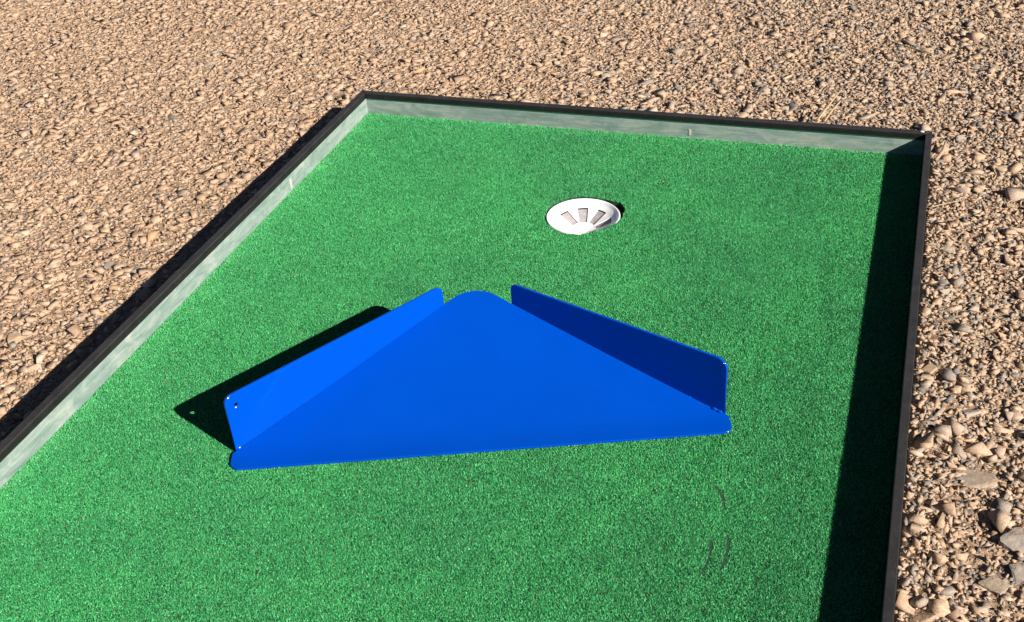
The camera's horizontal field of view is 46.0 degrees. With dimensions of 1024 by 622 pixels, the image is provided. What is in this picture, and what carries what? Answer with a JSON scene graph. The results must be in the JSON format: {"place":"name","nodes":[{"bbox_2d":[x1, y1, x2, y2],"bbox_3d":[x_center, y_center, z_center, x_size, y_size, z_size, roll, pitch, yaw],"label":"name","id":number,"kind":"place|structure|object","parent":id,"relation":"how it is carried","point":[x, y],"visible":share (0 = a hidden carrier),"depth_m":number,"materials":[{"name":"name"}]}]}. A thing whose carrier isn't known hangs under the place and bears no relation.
{"place":"outdoors","nodes":[
{"label":"outdoors","id":0,"kind":"place"},
{"bbox_2d":[0,0,1023,621],"bbox_3d":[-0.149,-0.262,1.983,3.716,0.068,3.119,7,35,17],"label":"gravel","id":1,"kind":"structure","parent":0,"point":[994,522],"depth_m":2.08,"materials":[{"name":"beige gravel"}]},
{"bbox_2d":[7,333,25,343],"bbox_3d":[-0.663,0.038,1.611,0.027,0.011,0.023,-6,33,-2],"label":"stone","id":2,"kind":"object","parent":1,"relation":"on","point":[16,337],"visible":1,"depth_m":1.61,"materials":[{"name":"beige stone"}]},
{"bbox_2d":[75,270,86,276],"bbox_3d":[-0.621,-0.053,1.737,0.015,0.006,0.018,13,37,25],"label":"stone","id":3,"kind":"object","parent":1,"relation":"on","point":[79,273],"visible":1,"depth_m":1.73,"materials":[{"name":"beige stone"}]},
{"bbox_2d":[104,261,113,268],"bbox_3d":[-0.583,-0.066,1.755,0.022,0.008,0.019,-9,34,-7],"label":"stone","id":4,"kind":"object","parent":1,"relation":"on","point":[107,264],"visible":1,"depth_m":1.75,"materials":[{"name":"grey stone"}]},
{"bbox_2d":[168,115,177,119],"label":"stone","id":5,"kind":"object","parent":1,"relation":"on","point":[171,117],"visible":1,"depth_m":2.15,"materials":[{"name":"grey stone"}]},
{"bbox_2d":[0,90,931,621],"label":"putting lane","id":6,"kind":"structure","parent":1,"relation":"on","point":[362,208],"depth_m":1.37,"materials":[{"name":"artificial turf"},{"name":"green carpet"},{"name":"black rubber"}]},
{"bbox_2d":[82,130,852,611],"bbox_3d":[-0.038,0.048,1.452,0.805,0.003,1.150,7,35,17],"label":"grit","id":7,"kind":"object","parent":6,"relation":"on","point":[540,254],"visible":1,"depth_m":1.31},
{"bbox_2d":[223,284,731,469],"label":"ramp","id":8,"kind":"structure","parent":6,"relation":"on","point":[430,373],"depth_m":1.35,"materials":[{"name":"blue paint"}]},
{"bbox_2d":[546,198,619,234],"bbox_3d":[0.102,-0.125,1.726,0.106,0.026,0.106,7,35,17],"label":"hole cup","id":9,"kind":"object","parent":6,"relation":"in","point":[576,221],"visible":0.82,"depth_m":1.74,"materials":[{"name":"white plastic"}]},
{"bbox_2d":[816,90,840,120],"bbox_3d":[0.507,-0.329,1.929,0.004,0.021,0.086,19,40,31],"label":"straw","id":10,"kind":"object","parent":1,"relation":"on","point":[821,114],"visible":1,"depth_m":1.92,"materials":[{"name":"beige plant"}]},
{"bbox_2d":[823,100,840,121],"bbox_3d":[0.510,-0.318,1.919,0.004,0.016,0.058,19,40,32],"label":"straw","id":11,"kind":"object","parent":1,"relation":"on","point":[827,116],"visible":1,"depth_m":1.92,"materials":[{"name":"beige plant"}]},
{"bbox_2d":[891,41,933,53],"bbox_3d":[0.703,-0.465,2.123,0.006,0.004,0.091,-25,38,-28],"label":"straw","id":12,"kind":"object","parent":1,"relation":"on","point":[914,48],"visible":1,"depth_m":2.11,"materials":[{"name":"beige plant"}]},
{"bbox_2d":[918,611,936,621],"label":"stone","id":13,"kind":"object","parent":1,"relation":"on","point":[926,616],"visible":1,"depth_m":1.07,"materials":[{"name":"beige stone"}]},
{"bbox_2d":[921,363,937,373],"bbox_3d":[0.477,0.067,1.377,0.017,0.008,0.012,-27,39,-30],"label":"stone","id":14,"kind":"object","parent":1,"relation":"on","point":[929,368],"visible":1,"depth_m":1.37,"materials":[{"name":"beige stone"}]},
{"bbox_2d":[934,141,946,161],"bbox_3d":[0.636,-0.236,1.784,0.007,0.011,0.053,16,38,28],"label":"twig","id":15,"kind":"object","parent":1,"relation":"on","point":[938,156],"visible":1,"depth_m":1.78,"materials":[{"name":"beige wood"}]},
{"bbox_2d":[929,200,958,207],"bbox_3d":[0.593,-0.147,1.656,0.045,0.004,0.002,-11,34,-10],"label":"straw","id":16,"kind":"object","parent":1,"relation":"on","point":[943,204],"visible":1,"depth_m":1.66,"materials":[{"name":"beige plant"}]},
{"bbox_2d":[956,135,966,138],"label":"stone","id":17,"kind":"object","parent":1,"relation":"on","point":[960,136],"visible":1,"depth_m":1.86,"materials":[{"name":"beige stone"}]},
{"bbox_2d":[961,409,982,417],"bbox_3d":[0.499,0.110,1.314,0.022,0.010,0.019,-12,34,-12],"label":"stone","id":18,"kind":"object","parent":1,"relation":"on","point":[969,413],"visible":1,"depth_m":1.31,"materials":[{"name":"beige stone"}]},
{"bbox_2d":[961,172,986,176],"bbox_3d":[0.661,-0.196,1.723,0.035,0.003,0.006,7,35,17],"label":"twig","id":19,"kind":"object","parent":1,"relation":"on","point":[974,173],"visible":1,"depth_m":1.72,"materials":[{"name":"brown wood"}]},
{"bbox_2d":[958,469,997,488],"bbox_3d":[0.473,0.173,1.226,0.039,0.011,0.032,-3,33,3],"label":"stone","id":20,"kind":"object","parent":1,"relation":"on","point":[975,479],"visible":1,"depth_m":1.22,"materials":[{"name":"beige stone"}]},
{"bbox_2d":[978,576,1010,595],"bbox_3d":[0.444,0.253,1.107,0.021,0.010,0.024,-28,40,-32],"label":"stone","id":21,"kind":"object","parent":1,"relation":"on","point":[996,585],"visible":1,"depth_m":1.10,"materials":[{"name":"beige stone"}]},
{"bbox_2d":[1004,202,1016,208],"bbox_3d":[0.692,-0.145,1.674,0.015,0.008,0.014,0,34,7],"label":"stone","id":22,"kind":"object","parent":1,"relation":"on","point":[1008,205],"visible":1,"depth_m":1.67,"materials":[{"name":"beige stone"}]},
{"bbox_2d":[998,527,1023,552],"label":"stone","id":23,"kind":"object","parent":1,"relation":"on","point":[1012,540],"visible":1,"depth_m":1.14,"materials":[{"name":"beige stone"}]},
{"bbox_2d":[1009,562,1023,584],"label":"stone","id":24,"kind":"object","parent":1,"relation":"on","point":[1017,571],"visible":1,"depth_m":1.11,"materials":[{"name":"beige stone"}]}
]}

